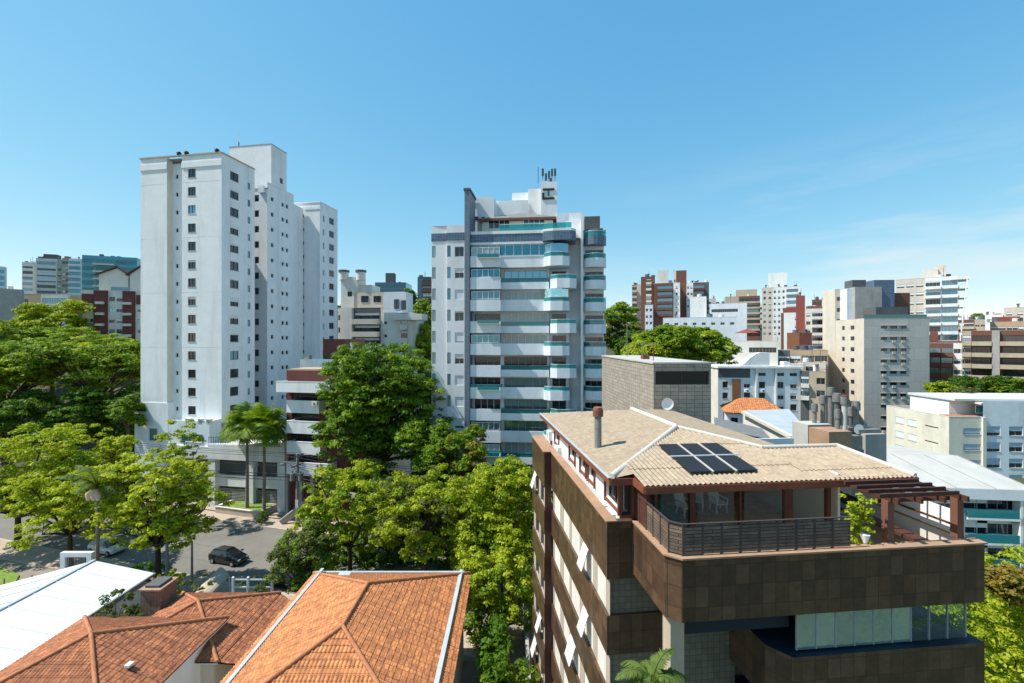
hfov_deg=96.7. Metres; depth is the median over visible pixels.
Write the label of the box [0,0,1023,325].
sky
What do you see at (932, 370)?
window
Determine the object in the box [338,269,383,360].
apartment building
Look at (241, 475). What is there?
cable
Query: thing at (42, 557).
sidewalk
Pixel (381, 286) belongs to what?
window
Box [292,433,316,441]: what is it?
window
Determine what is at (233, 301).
window
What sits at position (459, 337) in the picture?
window
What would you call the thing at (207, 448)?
cable
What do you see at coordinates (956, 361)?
window
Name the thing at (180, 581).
shrub
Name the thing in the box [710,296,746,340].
office building
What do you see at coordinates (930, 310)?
window
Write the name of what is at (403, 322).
window
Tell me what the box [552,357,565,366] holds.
window
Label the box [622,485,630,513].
window
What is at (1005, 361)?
window
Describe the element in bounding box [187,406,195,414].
window
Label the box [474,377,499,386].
window
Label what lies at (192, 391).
window
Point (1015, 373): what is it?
window
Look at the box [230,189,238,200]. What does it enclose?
window
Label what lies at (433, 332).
window
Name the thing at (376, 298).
window
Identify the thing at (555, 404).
window
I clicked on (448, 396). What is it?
window
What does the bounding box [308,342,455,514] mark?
tree
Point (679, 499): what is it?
terrace chair
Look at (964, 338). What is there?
window
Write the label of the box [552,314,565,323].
window
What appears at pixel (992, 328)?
window
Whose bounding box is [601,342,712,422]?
service building
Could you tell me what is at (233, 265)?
window
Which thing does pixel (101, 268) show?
window
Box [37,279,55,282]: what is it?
window
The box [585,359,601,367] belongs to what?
window
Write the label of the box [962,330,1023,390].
apartment building
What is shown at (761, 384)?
window
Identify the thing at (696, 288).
apartment building
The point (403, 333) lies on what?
window
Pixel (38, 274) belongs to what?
window
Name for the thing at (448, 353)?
window
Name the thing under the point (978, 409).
window
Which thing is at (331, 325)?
window
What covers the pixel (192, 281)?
window
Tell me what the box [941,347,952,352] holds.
window
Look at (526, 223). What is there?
window
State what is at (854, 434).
chimney stack
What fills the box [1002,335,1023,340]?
window
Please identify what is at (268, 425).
palm tree
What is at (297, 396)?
window
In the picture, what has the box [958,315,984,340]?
apartment building
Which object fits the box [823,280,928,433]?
apartment tower
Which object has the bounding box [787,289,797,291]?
window
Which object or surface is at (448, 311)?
window
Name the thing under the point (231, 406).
window
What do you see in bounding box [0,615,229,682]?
house
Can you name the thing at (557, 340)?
window
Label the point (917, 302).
window
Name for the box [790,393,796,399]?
window
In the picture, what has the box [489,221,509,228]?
window
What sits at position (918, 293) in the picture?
window
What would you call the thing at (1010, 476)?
window
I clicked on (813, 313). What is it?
window
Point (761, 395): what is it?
window
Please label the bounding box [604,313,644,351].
tree
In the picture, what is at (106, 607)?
shrub
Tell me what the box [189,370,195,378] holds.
window
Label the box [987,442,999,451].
window
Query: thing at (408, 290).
tree
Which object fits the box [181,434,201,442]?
window
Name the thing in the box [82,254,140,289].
office building
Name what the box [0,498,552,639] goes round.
street
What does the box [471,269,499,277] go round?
window
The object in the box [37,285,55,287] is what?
window
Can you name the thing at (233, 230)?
window
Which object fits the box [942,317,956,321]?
window
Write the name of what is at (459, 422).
window
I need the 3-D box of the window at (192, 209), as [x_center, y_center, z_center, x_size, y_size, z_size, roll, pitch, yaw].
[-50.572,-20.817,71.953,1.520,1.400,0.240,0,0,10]
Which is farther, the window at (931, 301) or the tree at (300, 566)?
the window at (931, 301)
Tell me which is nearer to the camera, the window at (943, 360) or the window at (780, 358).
the window at (780, 358)
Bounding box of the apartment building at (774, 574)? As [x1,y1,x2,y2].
[530,407,987,682]
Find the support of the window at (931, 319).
in the apartment tower at (935, 297)
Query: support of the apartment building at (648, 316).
on the ground at (58, 391)
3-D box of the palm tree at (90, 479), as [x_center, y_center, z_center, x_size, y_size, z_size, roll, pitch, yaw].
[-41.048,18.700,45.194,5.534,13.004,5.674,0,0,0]
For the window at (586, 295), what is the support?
in the apartment tower at (518, 311)
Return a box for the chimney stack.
[792,387,886,496]
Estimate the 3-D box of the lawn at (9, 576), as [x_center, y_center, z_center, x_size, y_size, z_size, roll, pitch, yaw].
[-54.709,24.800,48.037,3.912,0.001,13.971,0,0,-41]
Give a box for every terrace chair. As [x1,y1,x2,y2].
[673,493,687,518]
[696,493,703,511]
[707,492,727,513]
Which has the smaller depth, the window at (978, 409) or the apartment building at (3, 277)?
the window at (978, 409)
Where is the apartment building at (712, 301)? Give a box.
[709,296,715,313]
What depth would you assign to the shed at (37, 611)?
35.38 m
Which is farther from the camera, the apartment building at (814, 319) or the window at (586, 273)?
the apartment building at (814, 319)
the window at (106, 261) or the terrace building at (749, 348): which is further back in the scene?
the window at (106, 261)
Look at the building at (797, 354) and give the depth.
125.73 m
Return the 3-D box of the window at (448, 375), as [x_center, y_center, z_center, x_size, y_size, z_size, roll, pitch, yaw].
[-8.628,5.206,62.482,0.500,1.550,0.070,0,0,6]
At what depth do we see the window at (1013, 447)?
83.49 m
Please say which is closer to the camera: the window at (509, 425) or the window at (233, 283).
the window at (509, 425)
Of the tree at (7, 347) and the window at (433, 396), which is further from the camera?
the tree at (7, 347)
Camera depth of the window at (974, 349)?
119.54 m
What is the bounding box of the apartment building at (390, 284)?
[375,273,411,291]
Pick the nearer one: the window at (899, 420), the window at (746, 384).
the window at (899, 420)
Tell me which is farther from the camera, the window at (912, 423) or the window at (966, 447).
the window at (912, 423)
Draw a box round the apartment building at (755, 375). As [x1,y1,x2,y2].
[711,352,805,423]
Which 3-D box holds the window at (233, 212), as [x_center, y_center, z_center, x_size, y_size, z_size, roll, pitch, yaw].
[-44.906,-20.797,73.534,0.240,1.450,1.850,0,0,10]
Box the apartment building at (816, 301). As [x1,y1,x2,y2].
[812,294,822,307]
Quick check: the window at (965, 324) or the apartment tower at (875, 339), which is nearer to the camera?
the apartment tower at (875, 339)
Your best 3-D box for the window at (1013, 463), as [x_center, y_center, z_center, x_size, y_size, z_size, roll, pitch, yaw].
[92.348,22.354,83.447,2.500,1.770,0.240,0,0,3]
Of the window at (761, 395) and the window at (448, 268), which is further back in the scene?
the window at (761, 395)
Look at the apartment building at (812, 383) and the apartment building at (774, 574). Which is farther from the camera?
the apartment building at (812, 383)
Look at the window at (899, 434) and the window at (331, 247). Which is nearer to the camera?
the window at (899, 434)
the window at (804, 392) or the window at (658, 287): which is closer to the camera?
the window at (804, 392)
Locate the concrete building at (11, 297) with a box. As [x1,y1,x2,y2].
[0,286,23,330]
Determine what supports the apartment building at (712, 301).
on the ground at (58, 391)
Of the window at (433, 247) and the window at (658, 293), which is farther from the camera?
the window at (658, 293)
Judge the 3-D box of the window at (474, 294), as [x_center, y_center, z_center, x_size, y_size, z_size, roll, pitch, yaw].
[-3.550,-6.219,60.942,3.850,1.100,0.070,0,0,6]
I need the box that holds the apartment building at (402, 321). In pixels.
[384,292,426,410]
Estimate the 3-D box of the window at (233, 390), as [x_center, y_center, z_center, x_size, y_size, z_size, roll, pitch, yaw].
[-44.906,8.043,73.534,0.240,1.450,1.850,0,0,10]
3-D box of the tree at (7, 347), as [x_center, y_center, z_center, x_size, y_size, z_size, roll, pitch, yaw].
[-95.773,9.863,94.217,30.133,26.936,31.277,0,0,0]
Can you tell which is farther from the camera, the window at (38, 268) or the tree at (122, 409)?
the window at (38, 268)
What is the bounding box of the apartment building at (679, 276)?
[673,270,686,316]
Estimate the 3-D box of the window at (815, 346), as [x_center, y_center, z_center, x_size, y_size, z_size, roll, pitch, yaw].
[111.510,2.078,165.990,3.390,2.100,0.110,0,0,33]
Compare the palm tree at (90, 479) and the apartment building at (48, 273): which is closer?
the palm tree at (90, 479)
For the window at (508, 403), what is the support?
in the apartment tower at (518, 311)
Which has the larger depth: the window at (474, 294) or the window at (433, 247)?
the window at (433, 247)
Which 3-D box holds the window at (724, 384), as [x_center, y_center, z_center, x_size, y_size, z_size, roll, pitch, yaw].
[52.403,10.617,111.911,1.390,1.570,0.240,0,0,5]
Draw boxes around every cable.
[47,455,295,480]
[49,453,295,477]
[62,446,284,465]
[75,440,290,456]
[83,446,295,463]
[87,439,295,454]
[94,438,288,452]
[103,459,295,474]
[295,457,467,474]
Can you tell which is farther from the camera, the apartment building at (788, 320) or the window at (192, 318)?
the apartment building at (788, 320)
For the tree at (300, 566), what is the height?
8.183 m
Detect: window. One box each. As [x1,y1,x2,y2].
[23,265,32,267]
[23,271,32,273]
[23,276,32,279]
[23,282,32,285]
[23,288,32,290]
[37,261,55,264]
[37,267,55,270]
[37,273,55,276]
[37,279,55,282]
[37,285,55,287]
[37,290,55,293]
[43,298,66,303]
[96,259,113,263]
[96,266,112,270]
[109,318,114,322]
[111,287,129,290]
[149,428,156,440]
[176,175,303,410]
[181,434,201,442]
[187,169,195,177]
[187,224,195,232]
[187,242,195,250]
[187,315,195,323]
[187,388,195,396]
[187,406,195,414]
[188,260,195,268]
[188,297,195,304]
[189,187,195,195]
[189,205,195,213]
[189,278,195,286]
[189,333,195,341]
[189,351,195,359]
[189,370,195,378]
[230,171,237,182]
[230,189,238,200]
[230,207,238,218]
[230,225,237,235]
[230,243,238,253]
[230,261,238,271]
[230,279,237,288]
[230,297,238,306]
[230,315,238,324]
[230,333,237,341]
[230,351,238,359]
[230,369,238,377]
[230,386,237,395]
[230,404,237,413]
[292,392,317,400]
[292,413,317,421]
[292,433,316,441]
[292,455,317,462]
[329,218,333,224]
[329,231,333,237]
[329,244,333,250]
[329,257,333,263]
[329,270,333,276]
[329,283,333,289]
[329,296,333,302]
[329,309,333,315]
[329,323,333,328]
[355,313,378,318]
[355,325,378,331]
[355,338,378,343]
[361,296,367,301]
[374,296,380,301]
[377,285,403,288]
[394,299,398,308]
[401,300,405,309]
[401,320,406,324]
[401,331,406,337]
[432,246,435,257]
[432,267,435,278]
[432,289,435,299]
[432,310,435,320]
[432,331,435,342]
[432,352,435,363]
[432,395,435,405]
[447,246,450,256]
[447,267,450,277]
[447,288,450,299]
[447,310,450,320]
[447,331,450,341]
[447,352,450,363]
[447,374,450,384]
[447,395,450,405]
[455,247,463,256]
[455,268,463,277]
[455,290,463,299]
[455,311,463,320]
[455,333,463,341]
[455,354,463,363]
[455,375,463,384]
[455,397,463,406]
[455,418,463,427]
[471,247,499,255]
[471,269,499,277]
[471,291,499,298]
[471,335,499,342]
[471,422,499,430]
[472,244,548,256]
[474,314,499,320]
[474,356,499,364]
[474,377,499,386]
[474,399,499,408]
[483,444,499,452]
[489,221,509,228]
[504,270,546,277]
[504,292,546,299]
[504,313,546,321]
[504,335,546,343]
[504,356,546,364]
[504,378,546,386]
[504,399,546,408]
[504,420,546,430]
[504,442,531,452]
[511,464,533,472]
[523,220,544,227]
[552,271,565,278]
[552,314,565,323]
[552,335,565,345]
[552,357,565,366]
[552,378,565,388]
[552,401,565,409]
[585,228,602,235]
[585,250,602,253]
[585,272,602,275]
[585,294,602,302]
[585,315,602,319]
[585,337,602,341]
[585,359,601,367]
[585,381,601,385]
[585,402,601,407]
[609,485,623,508]
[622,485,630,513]
[655,371,708,384]
[657,285,672,288]
[657,292,672,294]
[657,298,672,301]
[657,304,672,307]
[657,311,672,313]
[694,285,703,287]
[694,291,703,293]
[711,309,737,311]
[722,381,727,387]
[722,392,727,398]
[740,298,758,301]
[744,382,749,387]
[747,304,758,306]
[747,309,758,311]
[747,315,758,317]
[747,320,758,322]
[747,326,758,328]
[749,347,775,352]
[758,371,764,375]
[759,382,764,387]
[759,393,764,398]
[777,382,782,387]
[777,393,783,399]
[778,356,788,361]
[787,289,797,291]
[790,355,799,360]
[790,382,796,388]
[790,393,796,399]
[790,404,795,410]
[801,376,808,383]
[801,388,808,395]
[812,312,822,316]
[812,320,822,324]
[812,328,822,332]
[812,336,822,340]
[812,344,822,348]
[815,356,826,361]
[816,378,824,383]
[816,390,824,396]
[895,417,903,424]
[895,431,903,438]
[906,284,913,287]
[907,419,916,427]
[908,433,916,441]
[916,292,923,295]
[916,301,923,304]
[916,310,923,313]
[926,281,939,286]
[926,290,939,295]
[926,299,939,304]
[926,308,939,313]
[927,317,939,322]
[929,326,939,331]
[930,347,939,352]
[930,357,939,362]
[930,368,939,372]
[930,378,939,382]
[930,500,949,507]
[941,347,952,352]
[941,358,952,362]
[941,368,952,373]
[941,378,951,383]
[942,280,956,284]
[942,289,956,294]
[942,298,956,303]
[942,308,956,312]
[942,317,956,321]
[942,326,956,330]
[942,335,956,339]
[954,359,960,363]
[959,323,973,326]
[962,336,970,340]
[962,347,970,351]
[962,358,970,363]
[962,369,970,374]
[963,428,980,434]
[963,444,980,450]
[964,499,986,508]
[965,519,986,533]
[972,335,990,340]
[972,347,990,352]
[972,358,990,363]
[972,369,990,375]
[975,406,982,412]
[977,500,1011,509]
[977,520,1011,534]
[985,545,1011,558]
[987,426,999,435]
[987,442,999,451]
[987,458,999,467]
[991,327,1005,329]
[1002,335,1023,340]
[1002,347,1023,352]
[1002,358,1023,364]
[1002,370,1023,376]
[1009,426,1022,435]
[1009,443,1022,451]
[1009,459,1023,468]
[1009,475,1022,477]
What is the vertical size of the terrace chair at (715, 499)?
1.011 m
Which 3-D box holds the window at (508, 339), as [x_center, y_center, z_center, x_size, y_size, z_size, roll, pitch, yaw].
[1.872,0.271,62.283,5.910,2.350,0.070,0,0,6]
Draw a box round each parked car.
[87,536,126,556]
[208,545,248,566]
[267,571,304,591]
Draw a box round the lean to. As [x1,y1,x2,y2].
[714,417,769,437]
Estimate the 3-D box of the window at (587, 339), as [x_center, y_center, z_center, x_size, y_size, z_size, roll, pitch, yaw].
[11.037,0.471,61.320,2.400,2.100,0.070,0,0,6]
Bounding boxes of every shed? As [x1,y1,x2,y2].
[0,559,155,669]
[741,409,798,437]
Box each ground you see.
[0,313,1023,681]
[0,559,474,682]
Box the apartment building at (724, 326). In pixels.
[663,310,736,360]
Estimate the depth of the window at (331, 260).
100.76 m
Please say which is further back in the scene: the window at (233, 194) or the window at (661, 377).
the window at (233, 194)
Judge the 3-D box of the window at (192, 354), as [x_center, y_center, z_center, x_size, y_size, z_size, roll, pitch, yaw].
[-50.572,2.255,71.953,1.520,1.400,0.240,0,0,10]
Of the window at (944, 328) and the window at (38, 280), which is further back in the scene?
the window at (38, 280)
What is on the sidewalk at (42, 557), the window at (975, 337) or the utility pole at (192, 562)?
the utility pole at (192, 562)
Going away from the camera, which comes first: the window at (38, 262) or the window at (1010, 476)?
the window at (1010, 476)
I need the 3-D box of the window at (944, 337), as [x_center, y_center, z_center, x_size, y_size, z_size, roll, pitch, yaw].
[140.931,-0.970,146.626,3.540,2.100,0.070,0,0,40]
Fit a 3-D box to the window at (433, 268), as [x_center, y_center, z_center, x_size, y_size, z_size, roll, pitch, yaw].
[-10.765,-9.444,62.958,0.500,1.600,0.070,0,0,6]
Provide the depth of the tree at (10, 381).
77.64 m
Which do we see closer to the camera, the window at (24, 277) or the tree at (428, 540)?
the tree at (428, 540)
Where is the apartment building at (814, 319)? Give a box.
[805,305,822,348]
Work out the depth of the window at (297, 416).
66.03 m
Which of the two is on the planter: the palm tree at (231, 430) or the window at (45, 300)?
the palm tree at (231, 430)
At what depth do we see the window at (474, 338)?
60.95 m
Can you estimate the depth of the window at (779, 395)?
110.85 m
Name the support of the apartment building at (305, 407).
on the ground at (58, 391)
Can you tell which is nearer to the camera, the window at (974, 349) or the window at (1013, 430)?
the window at (1013, 430)
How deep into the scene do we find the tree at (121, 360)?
78.21 m
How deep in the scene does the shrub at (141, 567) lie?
47.16 m
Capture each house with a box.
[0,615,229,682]
[24,294,81,326]
[151,591,289,682]
[220,568,472,682]
[720,397,780,423]
[985,312,1002,329]
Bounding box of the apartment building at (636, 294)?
[632,282,640,326]
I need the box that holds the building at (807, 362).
[796,350,825,370]
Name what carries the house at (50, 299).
on the ground at (58, 391)
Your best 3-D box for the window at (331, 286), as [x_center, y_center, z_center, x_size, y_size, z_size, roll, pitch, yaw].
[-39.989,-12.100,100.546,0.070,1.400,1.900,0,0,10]
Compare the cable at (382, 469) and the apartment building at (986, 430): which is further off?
the apartment building at (986, 430)
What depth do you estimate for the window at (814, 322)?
166.05 m
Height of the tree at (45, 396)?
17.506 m
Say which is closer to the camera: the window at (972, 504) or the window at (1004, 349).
the window at (972, 504)
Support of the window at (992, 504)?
in the apartment building at (994, 512)
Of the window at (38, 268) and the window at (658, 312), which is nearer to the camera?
the window at (658, 312)
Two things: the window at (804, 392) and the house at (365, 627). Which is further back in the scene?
the window at (804, 392)
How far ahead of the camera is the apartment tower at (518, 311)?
61.35 m
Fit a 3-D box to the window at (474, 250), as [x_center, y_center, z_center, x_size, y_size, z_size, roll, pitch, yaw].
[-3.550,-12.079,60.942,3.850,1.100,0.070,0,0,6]
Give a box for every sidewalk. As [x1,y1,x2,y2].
[0,540,551,674]
[6,480,403,544]
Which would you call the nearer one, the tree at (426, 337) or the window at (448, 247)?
the window at (448, 247)
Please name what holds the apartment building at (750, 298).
on the ground at (58, 391)
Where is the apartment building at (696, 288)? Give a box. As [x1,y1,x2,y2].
[686,280,708,316]
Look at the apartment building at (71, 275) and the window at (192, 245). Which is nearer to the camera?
the window at (192, 245)
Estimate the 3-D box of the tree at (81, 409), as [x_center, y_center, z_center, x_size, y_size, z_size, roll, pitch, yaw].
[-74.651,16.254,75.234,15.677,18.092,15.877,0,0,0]
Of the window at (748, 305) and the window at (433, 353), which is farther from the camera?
the window at (748, 305)
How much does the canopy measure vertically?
2.300 m
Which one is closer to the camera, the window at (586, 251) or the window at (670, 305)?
the window at (586, 251)
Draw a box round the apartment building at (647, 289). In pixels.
[641,274,654,331]
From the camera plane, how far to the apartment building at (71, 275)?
233.27 m
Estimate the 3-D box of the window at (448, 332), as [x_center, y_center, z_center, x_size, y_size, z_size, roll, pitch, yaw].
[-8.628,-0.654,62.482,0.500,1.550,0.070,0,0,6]
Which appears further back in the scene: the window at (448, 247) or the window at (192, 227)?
the window at (192, 227)
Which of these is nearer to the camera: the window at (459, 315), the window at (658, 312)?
the window at (459, 315)
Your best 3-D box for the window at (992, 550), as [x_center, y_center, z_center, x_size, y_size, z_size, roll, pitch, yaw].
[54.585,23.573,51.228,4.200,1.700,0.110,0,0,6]
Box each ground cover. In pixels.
[0,423,159,499]
[333,490,552,570]
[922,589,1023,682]
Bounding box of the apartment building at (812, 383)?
[800,364,825,421]
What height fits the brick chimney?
5.900 m
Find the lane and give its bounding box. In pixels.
[473,589,533,682]
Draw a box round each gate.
[60,551,94,568]
[231,577,272,592]
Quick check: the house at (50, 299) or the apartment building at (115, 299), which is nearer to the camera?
the apartment building at (115, 299)
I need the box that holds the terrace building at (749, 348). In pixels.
[728,341,777,365]
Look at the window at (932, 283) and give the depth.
149.06 m
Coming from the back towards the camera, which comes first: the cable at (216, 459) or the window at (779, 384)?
the window at (779, 384)
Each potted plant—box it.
[838,492,877,543]
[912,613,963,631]
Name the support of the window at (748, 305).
in the apartment building at (750, 298)
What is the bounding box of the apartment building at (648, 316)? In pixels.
[645,305,652,329]
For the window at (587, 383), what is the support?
in the apartment tower at (518, 311)
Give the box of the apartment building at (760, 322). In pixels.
[760,303,761,340]
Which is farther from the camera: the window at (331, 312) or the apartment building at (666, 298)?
the apartment building at (666, 298)
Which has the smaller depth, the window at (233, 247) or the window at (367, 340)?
the window at (233, 247)
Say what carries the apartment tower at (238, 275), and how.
on the ground at (58, 391)
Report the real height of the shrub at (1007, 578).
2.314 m
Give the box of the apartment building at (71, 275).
[62,256,81,294]
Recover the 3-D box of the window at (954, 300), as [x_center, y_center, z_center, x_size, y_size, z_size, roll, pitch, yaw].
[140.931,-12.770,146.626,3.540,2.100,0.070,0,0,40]
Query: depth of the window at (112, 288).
127.00 m
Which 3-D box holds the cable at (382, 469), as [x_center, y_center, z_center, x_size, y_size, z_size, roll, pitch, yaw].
[-16.160,15.498,56.114,27.220,0.546,0.048,0,0,18]
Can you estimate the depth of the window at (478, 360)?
62.84 m
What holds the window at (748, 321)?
in the apartment building at (750, 298)
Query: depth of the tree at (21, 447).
54.10 m
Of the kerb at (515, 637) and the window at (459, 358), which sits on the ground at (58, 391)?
the kerb at (515, 637)
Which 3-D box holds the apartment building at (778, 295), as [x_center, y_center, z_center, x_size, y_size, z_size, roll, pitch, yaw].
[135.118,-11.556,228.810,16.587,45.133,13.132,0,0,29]
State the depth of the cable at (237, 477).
63.22 m
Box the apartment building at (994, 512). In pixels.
[887,445,1023,567]
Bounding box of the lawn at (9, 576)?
[0,567,18,584]
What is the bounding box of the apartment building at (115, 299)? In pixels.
[70,265,140,377]
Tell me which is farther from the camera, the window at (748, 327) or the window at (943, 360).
the window at (748, 327)
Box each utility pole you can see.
[165,515,168,575]
[190,541,193,584]
[280,453,303,521]
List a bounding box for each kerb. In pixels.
[0,538,532,641]
[164,511,528,564]
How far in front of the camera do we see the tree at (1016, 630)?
27.10 m
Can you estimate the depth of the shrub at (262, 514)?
61.86 m
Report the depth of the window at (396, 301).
105.70 m
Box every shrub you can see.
[93,588,138,616]
[125,603,151,616]
[131,560,171,582]
[157,568,186,595]
[177,573,212,594]
[237,573,276,592]
[256,511,268,523]
[464,587,494,645]
[473,613,514,682]
[502,658,540,682]
[985,562,1023,606]
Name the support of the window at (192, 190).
in the apartment tower at (238, 275)
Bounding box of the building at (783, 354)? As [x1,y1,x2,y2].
[727,337,789,363]
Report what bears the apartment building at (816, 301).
on the ground at (58, 391)
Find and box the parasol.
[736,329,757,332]
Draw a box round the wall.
[523,603,530,679]
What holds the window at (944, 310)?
in the apartment tower at (935, 297)
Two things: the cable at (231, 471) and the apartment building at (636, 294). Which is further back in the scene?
the apartment building at (636, 294)
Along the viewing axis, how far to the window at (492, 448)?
60.85 m
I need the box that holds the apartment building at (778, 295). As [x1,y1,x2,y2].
[762,272,800,348]
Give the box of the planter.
[214,498,276,517]
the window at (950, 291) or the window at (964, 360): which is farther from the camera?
the window at (950, 291)
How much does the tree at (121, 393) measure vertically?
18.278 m
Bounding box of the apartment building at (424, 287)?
[417,275,431,324]
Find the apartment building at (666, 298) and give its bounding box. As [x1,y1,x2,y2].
[654,270,679,327]
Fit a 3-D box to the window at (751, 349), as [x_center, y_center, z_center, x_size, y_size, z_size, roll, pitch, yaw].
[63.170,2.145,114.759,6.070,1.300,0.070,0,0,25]
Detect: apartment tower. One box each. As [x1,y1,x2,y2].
[135,142,337,511]
[431,168,605,492]
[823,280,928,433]
[896,265,969,340]
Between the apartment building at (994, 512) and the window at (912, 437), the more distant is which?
the window at (912, 437)
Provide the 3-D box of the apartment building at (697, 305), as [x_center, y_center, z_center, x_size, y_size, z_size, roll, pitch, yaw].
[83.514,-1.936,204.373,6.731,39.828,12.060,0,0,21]
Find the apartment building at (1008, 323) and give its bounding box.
[990,316,1023,329]
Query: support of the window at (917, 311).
in the apartment tower at (935, 297)
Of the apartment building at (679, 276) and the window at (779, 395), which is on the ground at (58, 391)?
the apartment building at (679, 276)
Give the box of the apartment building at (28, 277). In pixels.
[22,257,35,293]
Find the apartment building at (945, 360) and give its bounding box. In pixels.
[929,331,961,383]
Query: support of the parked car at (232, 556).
on the street
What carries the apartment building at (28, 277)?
on the ground at (58, 391)
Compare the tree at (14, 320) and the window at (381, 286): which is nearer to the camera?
the tree at (14, 320)
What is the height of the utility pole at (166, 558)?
7.886 m
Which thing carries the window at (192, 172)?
in the apartment tower at (238, 275)
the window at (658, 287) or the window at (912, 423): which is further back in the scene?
the window at (658, 287)
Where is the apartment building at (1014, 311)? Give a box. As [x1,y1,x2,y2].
[1004,304,1023,320]
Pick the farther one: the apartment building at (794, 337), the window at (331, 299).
the apartment building at (794, 337)
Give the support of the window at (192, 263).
in the apartment tower at (238, 275)
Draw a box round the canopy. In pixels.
[196,567,229,592]
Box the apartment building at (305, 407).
[276,339,410,524]
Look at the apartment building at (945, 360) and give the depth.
129.77 m
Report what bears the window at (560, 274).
in the apartment tower at (518, 311)
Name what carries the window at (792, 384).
in the apartment building at (755, 375)
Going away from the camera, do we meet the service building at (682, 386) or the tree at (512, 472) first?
the service building at (682, 386)
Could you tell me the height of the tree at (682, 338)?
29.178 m
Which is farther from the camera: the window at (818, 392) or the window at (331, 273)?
the window at (818, 392)
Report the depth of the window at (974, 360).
119.54 m
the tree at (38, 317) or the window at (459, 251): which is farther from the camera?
the tree at (38, 317)
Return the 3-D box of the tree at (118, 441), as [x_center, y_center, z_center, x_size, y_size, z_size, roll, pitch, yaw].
[-55.451,18.880,59.832,12.048,12.840,11.064,0,0,-35]
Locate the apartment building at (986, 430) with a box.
[886,392,1023,477]
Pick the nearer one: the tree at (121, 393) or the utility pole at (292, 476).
the utility pole at (292, 476)
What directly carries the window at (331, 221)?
in the apartment tower at (238, 275)
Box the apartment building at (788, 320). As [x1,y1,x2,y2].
[781,308,795,349]
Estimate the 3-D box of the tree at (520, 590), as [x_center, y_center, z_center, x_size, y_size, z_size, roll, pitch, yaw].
[-1.067,20.359,36.782,7.628,9.882,6.752,0,0,0]
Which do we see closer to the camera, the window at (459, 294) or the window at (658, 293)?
the window at (459, 294)
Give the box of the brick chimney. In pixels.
[138,576,178,616]
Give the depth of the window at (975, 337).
119.54 m
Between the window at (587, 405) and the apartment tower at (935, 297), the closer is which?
the window at (587, 405)
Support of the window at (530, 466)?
in the apartment tower at (518, 311)
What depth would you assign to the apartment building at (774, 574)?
16.97 m
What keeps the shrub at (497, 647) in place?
on the ground at (58, 391)
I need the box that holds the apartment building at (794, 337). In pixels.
[787,324,811,349]
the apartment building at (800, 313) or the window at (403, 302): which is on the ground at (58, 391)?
the apartment building at (800, 313)
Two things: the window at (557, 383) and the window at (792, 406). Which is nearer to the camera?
the window at (557, 383)
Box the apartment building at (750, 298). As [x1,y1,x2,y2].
[725,289,759,340]
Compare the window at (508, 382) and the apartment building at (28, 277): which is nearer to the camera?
the window at (508, 382)
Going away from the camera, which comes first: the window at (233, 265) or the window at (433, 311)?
the window at (433, 311)
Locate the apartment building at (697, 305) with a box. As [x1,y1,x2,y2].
[690,293,706,316]
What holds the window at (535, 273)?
in the apartment tower at (518, 311)
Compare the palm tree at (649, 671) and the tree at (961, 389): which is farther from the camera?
the tree at (961, 389)
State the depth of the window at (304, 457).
65.92 m
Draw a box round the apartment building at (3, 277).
[0,266,6,288]
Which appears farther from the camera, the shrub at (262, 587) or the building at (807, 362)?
the building at (807, 362)
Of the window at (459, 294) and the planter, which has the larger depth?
the planter
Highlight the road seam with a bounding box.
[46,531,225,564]
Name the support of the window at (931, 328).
in the apartment tower at (935, 297)
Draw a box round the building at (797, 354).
[788,345,827,422]
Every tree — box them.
[0,319,70,341]
[0,325,139,441]
[0,339,140,465]
[0,348,99,483]
[0,385,112,480]
[0,388,73,484]
[0,421,112,548]
[2,462,124,566]
[9,309,59,329]
[10,299,95,335]
[21,435,143,530]
[52,462,132,561]
[62,384,140,462]
[77,335,140,392]
[86,449,237,578]
[105,394,147,483]
[148,419,206,488]
[218,401,261,507]
[237,402,291,510]
[264,518,342,593]
[289,458,403,570]
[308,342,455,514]
[325,463,401,540]
[368,463,484,570]
[391,415,456,529]
[394,471,462,549]
[402,288,418,309]
[413,298,431,329]
[415,323,431,376]
[434,423,489,519]
[437,454,533,587]
[454,523,533,638]
[478,464,533,495]
[604,301,641,325]
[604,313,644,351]
[614,329,640,354]
[615,648,688,682]
[620,340,668,357]
[622,331,673,356]
[636,323,709,360]
[674,325,741,365]
[922,380,958,392]
[939,386,979,393]
[947,375,1023,392]
[955,543,1023,682]
[968,313,1003,319]
[978,377,1023,392]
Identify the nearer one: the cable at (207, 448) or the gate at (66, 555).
the gate at (66, 555)
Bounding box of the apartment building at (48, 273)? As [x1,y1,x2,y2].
[36,254,61,293]
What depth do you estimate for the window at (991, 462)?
83.68 m
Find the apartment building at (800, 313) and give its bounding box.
[796,292,804,332]
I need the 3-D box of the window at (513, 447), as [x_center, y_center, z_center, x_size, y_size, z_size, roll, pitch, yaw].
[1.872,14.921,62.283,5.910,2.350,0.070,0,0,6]
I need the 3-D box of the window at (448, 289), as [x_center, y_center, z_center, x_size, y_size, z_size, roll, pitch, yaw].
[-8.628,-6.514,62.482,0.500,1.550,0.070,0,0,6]
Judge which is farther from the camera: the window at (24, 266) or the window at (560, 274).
the window at (24, 266)
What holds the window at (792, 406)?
in the apartment building at (755, 375)
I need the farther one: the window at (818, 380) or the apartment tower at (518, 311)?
the window at (818, 380)

